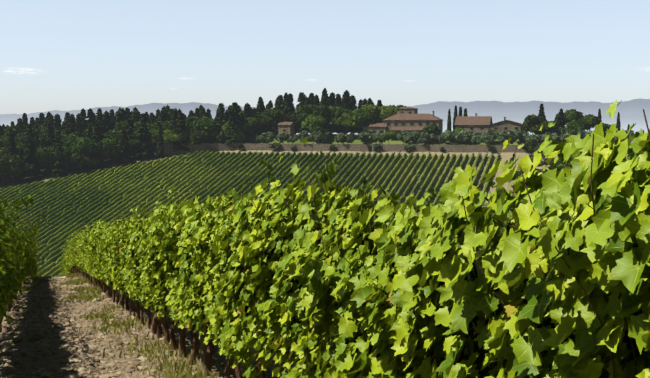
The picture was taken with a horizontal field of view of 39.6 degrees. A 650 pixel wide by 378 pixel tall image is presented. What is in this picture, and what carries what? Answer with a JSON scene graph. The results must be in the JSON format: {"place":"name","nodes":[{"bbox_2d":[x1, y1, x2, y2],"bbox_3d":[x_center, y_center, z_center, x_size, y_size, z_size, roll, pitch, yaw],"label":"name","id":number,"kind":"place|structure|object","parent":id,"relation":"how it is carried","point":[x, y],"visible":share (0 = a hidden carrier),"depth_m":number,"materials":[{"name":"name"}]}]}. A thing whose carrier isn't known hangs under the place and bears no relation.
{"place":"outdoors","nodes":[
{"label":"outdoors","id":0,"kind":"place"},
{"bbox_2d":[0,141,634,377],"bbox_3d":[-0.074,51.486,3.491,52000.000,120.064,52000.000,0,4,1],"label":"ground","id":1,"kind":"structure","parent":0,"point":[72,170],"depth_m":22.42,"materials":[{"name":"soil"}]},
{"bbox_2d":[3,125,22,136],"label":"broad tree","id":2,"kind":"object","parent":1,"relation":"on","point":[16,128],"visible":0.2,"depth_m":451.52,"materials":[{"name":"green plant"}]},
{"bbox_2d":[0,157,29,183],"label":"broad tree","id":3,"kind":"object","parent":1,"relation":"on","point":[17,166],"visible":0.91,"depth_m":390.43,"materials":[{"name":"green plant"}]},
{"bbox_2d":[18,139,26,157],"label":"conifer tree","id":4,"kind":"object","parent":1,"relation":"on","point":[23,146],"visible":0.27,"depth_m":405.53,"materials":[{"name":"green plant"}]},
{"bbox_2d":[0,195,48,332],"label":"vine row","id":5,"kind":"object","parent":1,"relation":"on","point":[18,260],"depth_m":14.48,"materials":[{"name":"plant"}]},
{"bbox_2d":[20,124,40,166],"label":"conifer tree","id":6,"kind":"object","parent":1,"relation":"on","point":[28,132],"visible":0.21,"depth_m":413.32,"materials":[{"name":"green plant"}]},
{"bbox_2d":[22,136,39,179],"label":"conifer tree","id":7,"kind":"object","parent":1,"relation":"on","point":[29,150],"visible":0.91,"depth_m":397.02,"materials":[{"name":"green plant"}]},
{"bbox_2d":[37,112,44,123],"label":"conifer tree","id":8,"kind":"object","parent":1,"relation":"on","point":[40,118],"visible":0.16,"depth_m":482.04,"materials":[{"name":"green plant"}]},
{"bbox_2d":[18,127,64,142],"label":"broad tree","id":9,"kind":"object","parent":1,"relation":"on","point":[40,133],"visible":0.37,"depth_m":431.89,"materials":[{"name":"green plant"}]},
{"bbox_2d":[35,146,66,173],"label":"broad tree","id":10,"kind":"object","parent":1,"relation":"on","point":[47,157],"visible":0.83,"depth_m":398.22,"materials":[{"name":"green plant"}]},
{"bbox_2d":[50,130,65,169],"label":"conifer tree","id":11,"kind":"object","parent":1,"relation":"on","point":[57,140],"visible":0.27,"depth_m":406.72,"materials":[{"name":"green plant"}]},
{"bbox_2d":[53,113,63,132],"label":"conifer tree","id":12,"kind":"object","parent":1,"relation":"on","point":[57,125],"visible":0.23,"depth_m":445.77,"materials":[{"name":"green plant"}]},
{"bbox_2d":[50,144,68,177],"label":"conifer tree","id":13,"kind":"object","parent":1,"relation":"on","point":[60,170],"visible":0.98,"depth_m":397.15,"materials":[{"name":"green plant"}]},
{"bbox_2d":[44,136,75,146],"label":"broad tree","id":14,"kind":"object","parent":1,"relation":"on","point":[70,140],"visible":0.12,"depth_m":417.91,"materials":[{"name":"green plant"}]},
{"bbox_2d":[54,145,82,170],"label":"broad tree","id":15,"kind":"object","parent":1,"relation":"on","point":[65,147],"visible":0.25,"depth_m":401.47,"materials":[{"name":"green plant"}]},
{"bbox_2d":[66,114,75,133],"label":"conifer tree","id":16,"kind":"object","parent":1,"relation":"on","point":[71,126],"visible":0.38,"depth_m":439.19,"materials":[{"name":"green plant"}]},
{"bbox_2d":[73,122,84,137],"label":"conifer tree","id":17,"kind":"object","parent":1,"relation":"on","point":[78,133],"visible":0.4,"depth_m":427.77,"materials":[{"name":"green plant"}]},
{"bbox_2d":[64,146,94,172],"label":"broad tree","id":18,"kind":"object","parent":1,"relation":"on","point":[80,155],"visible":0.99,"depth_m":397.81,"materials":[{"name":"green plant"}]},
{"bbox_2d":[58,222,105,291],"bbox_3d":[-15.310,6.080,55.424,1.806,13.427,54.166,-1,4,-18],"label":"vine row","id":19,"kind":"object","parent":1,"relation":"on","point":[76,251],"depth_m":39.59,"materials":[{"name":"plant"}]},
{"bbox_2d":[79,109,89,133],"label":"conifer tree","id":20,"kind":"object","parent":1,"relation":"on","point":[84,119],"visible":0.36,"depth_m":455.14,"materials":[{"name":"green plant"}]},
{"bbox_2d":[87,108,95,130],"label":"conifer tree","id":21,"kind":"object","parent":1,"relation":"on","point":[91,115],"visible":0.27,"depth_m":462.98,"materials":[{"name":"green plant"}]},
{"bbox_2d":[74,136,113,168],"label":"broad tree","id":22,"kind":"object","parent":1,"relation":"on","point":[88,143],"visible":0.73,"depth_m":404.20,"materials":[{"name":"green plant"}]},
{"bbox_2d":[103,111,110,126],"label":"conifer tree","id":23,"kind":"object","parent":1,"relation":"on","point":[106,117],"visible":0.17,"depth_m":437.01,"materials":[{"name":"green plant"}]},
{"bbox_2d":[94,137,120,166],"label":"broad tree","id":24,"kind":"object","parent":1,"relation":"on","point":[111,146],"visible":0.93,"depth_m":403.69,"materials":[{"name":"green plant"}]},
{"bbox_2d":[102,127,123,135],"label":"broad tree","id":25,"kind":"object","parent":1,"relation":"on","point":[109,131],"visible":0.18,"depth_m":418.32,"materials":[{"name":"green plant"}]},
{"bbox_2d":[115,111,123,123],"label":"conifer tree","id":26,"kind":"object","parent":1,"relation":"on","point":[119,118],"visible":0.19,"depth_m":433.01,"materials":[{"name":"green plant"}]},
{"bbox_2d":[109,120,134,129],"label":"broad tree","id":27,"kind":"object","parent":1,"relation":"on","point":[116,125],"visible":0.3,"depth_m":427.07,"materials":[{"name":"green plant"}]},
{"bbox_2d":[116,128,133,165],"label":"conifer tree","id":28,"kind":"object","parent":1,"relation":"on","point":[123,155],"visible":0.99,"depth_m":406.63,"materials":[{"name":"green plant"}]},
{"bbox_2d":[126,118,136,158],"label":"conifer tree","id":29,"kind":"object","parent":1,"relation":"on","point":[129,128],"visible":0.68,"depth_m":415.46,"materials":[{"name":"green plant"}]},
{"bbox_2d":[20,273,243,377],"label":"grass tufts","id":30,"kind":"object","parent":1,"relation":"on","point":[114,324],"visible":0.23,"depth_m":15.96,"materials":[{"name":"plant"}]},
{"bbox_2d":[109,130,154,146],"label":"broad tree","id":31,"kind":"object","parent":1,"relation":"on","point":[151,137],"visible":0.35,"depth_m":416.81,"materials":[{"name":"green plant"}]},
{"bbox_2d":[131,114,155,158],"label":"conifer tree","id":32,"kind":"object","parent":1,"relation":"on","point":[144,145],"visible":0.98,"depth_m":413.47,"materials":[{"name":"green plant"}]},
{"bbox_2d":[132,121,163,134],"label":"broad tree","id":33,"kind":"object","parent":1,"relation":"on","point":[152,126],"visible":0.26,"depth_m":427.61,"materials":[{"name":"green plant"}]},
{"bbox_2d":[0,275,298,377],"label":"path stones","id":34,"kind":"object","parent":1,"relation":"on","point":[13,371],"visible":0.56,"depth_m":15.09,"materials":[{"name":"stone"}]},
{"bbox_2d":[157,124,163,157],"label":"cypress tree","id":35,"kind":"object","parent":1,"relation":"on","point":[160,148],"visible":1,"depth_m":413.88,"materials":[{"name":"green plant"}]},
{"bbox_2d":[152,129,179,143],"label":"bright tree","id":36,"kind":"object","parent":1,"relation":"on","point":[169,136],"visible":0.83,"depth_m":416.45,"materials":[{"name":"green plant"}]},
{"bbox_2d":[169,109,179,128],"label":"conifer tree","id":37,"kind":"object","parent":1,"relation":"on","point":[174,117],"visible":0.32,"depth_m":424.94,"materials":[{"name":"green plant"}]},
{"bbox_2d":[170,111,189,151],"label":"conifer tree","id":38,"kind":"object","parent":1,"relation":"on","point":[182,132],"visible":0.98,"depth_m":417.13,"materials":[{"name":"green plant"}]},
{"bbox_2d":[168,125,192,142],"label":"broad tree","id":39,"kind":"object","parent":1,"relation":"on","point":[189,129],"visible":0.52,"depth_m":419.06,"materials":[{"name":"green plant"}]},
{"bbox_2d":[187,130,213,145],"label":"broad tree","id":40,"kind":"object","parent":1,"relation":"on","point":[201,140],"visible":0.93,"depth_m":417.18,"materials":[{"name":"green plant"}]},
{"bbox_2d":[188,118,227,139],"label":"broad tree","id":41,"kind":"object","parent":1,"relation":"on","point":[204,124],"visible":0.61,"depth_m":421.83,"materials":[{"name":"green plant"}]},
{"bbox_2d":[215,109,223,142],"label":"conifer tree","id":42,"kind":"object","parent":1,"relation":"on","point":[221,114],"visible":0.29,"depth_m":456.27,"materials":[{"name":"green plant"}]},
{"bbox_2d":[225,110,239,145],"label":"conifer tree","id":43,"kind":"object","parent":1,"relation":"on","point":[233,125],"visible":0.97,"depth_m":418.94,"materials":[{"name":"green plant"}]},
{"bbox_2d":[231,101,244,143],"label":"conifer tree","id":44,"kind":"object","parent":1,"relation":"on","point":[234,106],"visible":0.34,"depth_m":429.46,"materials":[{"name":"green plant"}]},
{"bbox_2d":[239,112,248,142],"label":"conifer tree","id":45,"kind":"object","parent":1,"relation":"on","point":[243,123],"visible":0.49,"depth_m":433.75,"materials":[{"name":"green plant"}]},
{"bbox_2d":[242,103,256,137],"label":"conifer tree","id":46,"kind":"object","parent":1,"relation":"on","point":[247,109],"visible":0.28,"depth_m":442.16,"materials":[{"name":"green plant"}]},
{"bbox_2d":[0,148,500,276],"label":"vineyard rows","id":47,"kind":"object","parent":1,"relation":"on","point":[57,198],"visible":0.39,"depth_m":368.28,"materials":[{"name":"green plant"}]},
{"bbox_2d":[244,117,272,139],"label":"broad tree","id":48,"kind":"object","parent":1,"relation":"on","point":[253,123],"visible":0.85,"depth_m":432.05,"materials":[{"name":"green plant"}]},
{"bbox_2d":[299,113,312,129],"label":"bright tree","id":49,"kind":"object","parent":1,"relation":"on","point":[306,117],"visible":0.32,"depth_m":425.90,"materials":[{"name":"green plant"}]},
{"bbox_2d":[301,120,329,134],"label":"broad tree","id":50,"kind":"object","parent":1,"relation":"on","point":[322,128],"visible":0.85,"depth_m":418.54,"materials":[{"name":"green plant"}]},
{"bbox_2d":[333,93,341,128],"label":"conifer tree","id":51,"kind":"object","parent":1,"relation":"on","point":[338,104],"visible":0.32,"depth_m":446.18,"materials":[{"name":"green plant"}]},
{"bbox_2d":[347,94,359,134],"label":"conifer tree","id":52,"kind":"object","parent":1,"relation":"on","point":[352,102],"visible":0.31,"depth_m":441.79,"materials":[{"name":"green plant"}]},
{"bbox_2d":[85,100,649,377],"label":"vine row","id":53,"kind":"object","parent":1,"relation":"on","point":[605,271],"depth_m":4.03,"materials":[{"name":"plant"}]},
{"bbox_2d":[377,106,396,122],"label":"bright tree","id":54,"kind":"object","parent":1,"relation":"on","point":[389,110],"visible":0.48,"depth_m":435.15,"materials":[{"name":"green plant"}]},
{"bbox_2d":[379,131,396,140],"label":"bright tree","id":55,"kind":"object","parent":1,"relation":"on","point":[388,135],"visible":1,"depth_m":397.35,"materials":[{"name":"green plant"}]},
{"bbox_2d":[156,134,629,194],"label":"grassy terrace","id":56,"kind":"structure","parent":1,"relation":"on","point":[358,145],"depth_m":403.12,"materials":[{"name":"plant"}]},
{"bbox_2d":[220,122,245,136],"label":"bright tree","id":57,"kind":"object","parent":56,"relation":"on","point":[241,131],"visible":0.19,"depth_m":428.88,"materials":[{"name":"green plant"}]},
{"bbox_2d":[256,97,267,132],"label":"conifer tree","id":58,"kind":"object","parent":56,"relation":"on","point":[260,105],"visible":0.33,"depth_m":452.15,"materials":[{"name":"green plant"}]},
{"bbox_2d":[261,132,274,143],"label":"olive tree","id":59,"kind":"object","parent":56,"relation":"on","point":[269,136],"visible":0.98,"depth_m":421.78,"materials":[{"name":"green plant"}]},
{"bbox_2d":[254,109,292,134],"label":"broad tree","id":60,"kind":"object","parent":56,"relation":"on","point":[276,117],"visible":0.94,"depth_m":435.19,"materials":[{"name":"green plant"}]},
{"bbox_2d":[273,95,282,132],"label":"conifer tree","id":61,"kind":"object","parent":56,"relation":"on","point":[279,102],"visible":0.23,"depth_m":452.85,"materials":[{"name":"green plant"}]},
{"bbox_2d":[276,132,287,143],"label":"olive tree","id":62,"kind":"object","parent":56,"relation":"on","point":[281,137],"visible":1,"depth_m":411.88,"materials":[{"name":"green plant"}]},
{"bbox_2d":[277,122,294,138],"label":"outbuilding","id":63,"kind":"structure","parent":56,"relation":"on","point":[286,127],"depth_m":429.34,"materials":[{"name":"stone"}]},
{"bbox_2d":[283,96,296,131],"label":"conifer tree","id":64,"kind":"object","parent":56,"relation":"on","point":[288,102],"visible":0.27,"depth_m":444.56,"materials":[{"name":"green plant"}]},
{"bbox_2d":[294,91,304,133],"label":"conifer tree","id":65,"kind":"object","parent":56,"relation":"on","point":[301,94],"visible":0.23,"depth_m":453.92,"materials":[{"name":"green plant"}]},
{"bbox_2d":[285,105,316,131],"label":"broad tree","id":66,"kind":"object","parent":56,"relation":"on","point":[297,111],"visible":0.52,"depth_m":430.92,"materials":[{"name":"green plant"}]},
{"bbox_2d":[296,95,306,131],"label":"conifer tree","id":67,"kind":"object","parent":56,"relation":"on","point":[304,97],"visible":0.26,"depth_m":449.66,"materials":[{"name":"green plant"}]},
{"bbox_2d":[296,105,320,123],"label":"broad tree","id":68,"kind":"object","parent":56,"relation":"on","point":[298,120],"visible":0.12,"depth_m":436.67,"materials":[{"name":"green plant"}]},
{"bbox_2d":[302,129,319,143],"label":"olive tree","id":69,"kind":"object","parent":56,"relation":"on","point":[314,134],"visible":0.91,"depth_m":408.70,"materials":[{"name":"green plant"}]},
{"bbox_2d":[315,134,326,143],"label":"olive tree","id":70,"kind":"object","parent":56,"relation":"on","point":[319,139],"visible":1,"depth_m":405.99,"materials":[{"name":"green plant"}]},
{"bbox_2d":[319,97,331,131],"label":"conifer tree","id":71,"kind":"object","parent":56,"relation":"on","point":[323,106],"visible":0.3,"depth_m":439.36,"materials":[{"name":"green plant"}]},
{"bbox_2d":[310,106,348,134],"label":"broad tree","id":72,"kind":"object","parent":56,"relation":"on","point":[328,116],"visible":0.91,"depth_m":425.94,"materials":[{"name":"green plant"}]},
{"bbox_2d":[326,95,336,132],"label":"conifer tree","id":73,"kind":"object","parent":56,"relation":"on","point":[330,102],"visible":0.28,"depth_m":443.12,"materials":[{"name":"green plant"}]},
{"bbox_2d":[335,96,353,133],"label":"conifer tree","id":74,"kind":"object","parent":56,"relation":"on","point":[344,105],"visible":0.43,"depth_m":439.99,"materials":[{"name":"green plant"}]},
{"bbox_2d":[339,132,350,142],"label":"olive tree","id":75,"kind":"object","parent":56,"relation":"on","point":[344,136],"visible":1,"depth_m":401.07,"materials":[{"name":"green plant"}]},
{"bbox_2d":[338,112,362,131],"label":"bright tree","id":76,"kind":"object","parent":56,"relation":"on","point":[348,120],"visible":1,"depth_m":420.56,"materials":[{"name":"green plant"}]},
{"bbox_2d":[337,110,375,132],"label":"broad tree","id":77,"kind":"object","parent":56,"relation":"on","point":[364,116],"visible":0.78,"depth_m":425.83,"materials":[{"name":"green plant"}]},
{"bbox_2d":[360,132,371,143],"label":"olive tree","id":78,"kind":"object","parent":56,"relation":"on","point":[366,137],"visible":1,"depth_m":399.71,"materials":[{"name":"green plant"}]},
{"bbox_2d":[362,123,386,135],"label":"farmhouse wing","id":79,"kind":"structure","parent":56,"relation":"on","point":[379,127],"depth_m":421.96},
{"bbox_2d":[361,104,389,122],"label":"bright tree","id":80,"kind":"object","parent":56,"relation":"on","point":[372,109],"visible":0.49,"depth_m":434.66,"materials":[{"name":"green plant"}]},
{"bbox_2d":[373,132,385,143],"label":"olive tree","id":81,"kind":"object","parent":56,"relation":"on","point":[376,135],"visible":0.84,"depth_m":401.90,"materials":[{"name":"green plant"}]},
{"bbox_2d":[400,129,415,142],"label":"olive tree","id":82,"kind":"object","parent":56,"relation":"on","point":[406,135],"visible":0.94,"depth_m":393.90,"materials":[{"name":"green plant"}]},
{"bbox_2d":[383,111,442,132],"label":"farmhouse","id":83,"kind":"object","parent":56,"relation":"on","point":[410,120],"visible":0.63,"depth_m":419.26,"materials":[{"name":"stone"}]},
{"bbox_2d":[389,127,423,137],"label":"building","id":84,"kind":"structure","parent":83,"relation":"attached to","point":[396,130],"depth_m":413.68,"materials":[{"name":"stone"}]},
{"bbox_2d":[396,107,417,113],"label":"rooftop tower","id":85,"kind":"structure","parent":83,"relation":"attached to","point":[408,110],"depth_m":428.60,"materials":[{"name":"stone"}]},
{"bbox_2d":[417,132,430,143],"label":"olive tree","id":86,"kind":"object","parent":56,"relation":"on","point":[423,138],"visible":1,"depth_m":390.99,"materials":[{"name":"green plant"}]},
{"bbox_2d":[434,132,445,144],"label":"olive tree","id":87,"kind":"object","parent":56,"relation":"on","point":[439,137],"visible":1,"depth_m":392.78,"materials":[{"name":"green plant"}]},
{"bbox_2d":[446,108,451,131],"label":"cypress tree","id":88,"kind":"object","parent":56,"relation":"on","point":[449,124],"visible":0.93,"depth_m":426.33,"materials":[{"name":"green plant"}]},
{"bbox_2d":[452,105,457,128],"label":"cypress tree","id":89,"kind":"object","parent":56,"relation":"on","point":[455,114],"visible":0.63,"depth_m":428.29,"materials":[{"name":"green plant"}]},
{"bbox_2d":[449,129,463,144],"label":"olive tree","id":90,"kind":"object","parent":56,"relation":"on","point":[456,135],"visible":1,"depth_m":390.51,"materials":[{"name":"green plant"}]},
{"bbox_2d":[454,113,492,131],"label":"barn house","id":91,"kind":"structure","parent":56,"relation":"on","point":[473,123],"depth_m":409.72,"materials":[{"name":"stone"}]},
{"bbox_2d":[479,135,492,144],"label":"olive tree","id":92,"kind":"object","parent":56,"relation":"on","point":[488,139],"visible":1,"depth_m":382.18,"materials":[{"name":"green plant"}]},
{"bbox_2d":[479,130,497,143],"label":"olive tree","id":93,"kind":"object","parent":56,"relation":"on","point":[484,133],"visible":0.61,"depth_m":390.22,"materials":[{"name":"green plant"}]},
{"bbox_2d":[497,131,514,143],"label":"olive tree","id":94,"kind":"object","parent":56,"relation":"on","point":[502,136],"visible":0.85,"depth_m":383.34,"materials":[{"name":"green plant"}]},
{"bbox_2d":[489,117,524,138],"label":"end house","id":95,"kind":"structure","parent":56,"relation":"on","point":[505,125],"depth_m":401.45,"materials":[{"name":"stone"}]},
{"bbox_2d":[515,130,528,140],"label":"olive tree","id":96,"kind":"object","parent":56,"relation":"on","point":[522,135],"visible":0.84,"depth_m":394.02,"materials":[{"name":"green plant"}]},
{"bbox_2d":[521,116,542,134],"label":"broad tree","id":97,"kind":"object","parent":56,"relation":"on","point":[533,121],"visible":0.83,"depth_m":394.44,"materials":[{"name":"green plant"}]},
{"bbox_2d":[533,104,545,135],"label":"conifer tree","id":98,"kind":"object","parent":56,"relation":"on","point":[542,114],"visible":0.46,"depth_m":407.20,"materials":[{"name":"green plant"}]},
{"bbox_2d":[527,121,564,135],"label":"broad tree","id":99,"kind":"object","parent":56,"relation":"on","point":[546,130],"visible":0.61,"depth_m":387.68,"materials":[{"name":"green plant"}]},
{"bbox_2d":[556,131,568,141],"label":"olive tree","id":100,"kind":"object","parent":56,"relation":"on","point":[560,138],"visible":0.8,"depth_m":375.62,"materials":[{"name":"green plant"}]},
{"bbox_2d":[577,114,604,130],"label":"broad tree","id":101,"kind":"object","parent":56,"relation":"on","point":[593,120],"visible":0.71,"depth_m":387.09,"materials":[{"name":"green plant"}]},
{"bbox_2d":[424,124,443,137],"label":"broad tree","id":102,"kind":"object","parent":1,"relation":"on","point":[430,131],"visible":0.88,"depth_m":404.65,"materials":[{"name":"green plant"}]},
{"bbox_2d":[520,139,536,156],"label":"broad tree","id":103,"kind":"object","parent":1,"relation":"on","point":[530,145],"visible":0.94,"depth_m":369.33,"materials":[{"name":"green plant"}]},
{"bbox_2d":[545,159,572,170],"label":"broad tree","id":104,"kind":"object","parent":1,"relation":"on","point":[567,164],"visible":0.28,"depth_m":337.29,"materials":[{"name":"green plant"}]},
{"bbox_2d":[556,108,565,124],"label":"conifer tree","id":105,"kind":"object","parent":1,"relation":"on","point":[561,117],"visible":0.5,"depth_m":395.26,"materials":[{"name":"green plant"}]},
{"bbox_2d":[548,109,587,126],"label":"broad tree","id":106,"kind":"object","parent":1,"relation":"on","point":[572,115],"visible":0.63,"depth_m":402.05,"materials":[{"name":"green plant"}]},
{"bbox_2d":[559,120,588,136],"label":"broad tree","id":107,"kind":"object","parent":1,"relation":"on","point":[572,128],"visible":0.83,"depth_m":383.98,"materials":[{"name":"green plant"}]},
{"bbox_2d":[0,98,649,116],"bbox_3d":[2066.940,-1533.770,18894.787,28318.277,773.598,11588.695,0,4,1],"label":"mountain range","id":108,"kind":"structure","parent":0,"point":[635,106],"depth_m":19222.24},
{"bbox_2d":[0,113,649,134],"bbox_3d":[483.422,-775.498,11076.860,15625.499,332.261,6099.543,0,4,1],"label":"distant haze","id":109,"kind":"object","parent":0,"point":[625,120],"depth_m":10516.52,"materials":[{"name":"grey"}]},
{"bbox_2d":[0,0,649,113],"label":"sky","id":110,"kind":"structure","parent":0,"point":[87,54],"materials":[{"name":"blue"}]},
{"bbox_2d":[179,122,638,254],"bbox_3d":[-8.209,5.130,42.086,1.980,17.313,84.065,-1,4,-17],"label":"vine row","id":111,"kind":"object","parent":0,"point":[491,194],"depth_m":8.71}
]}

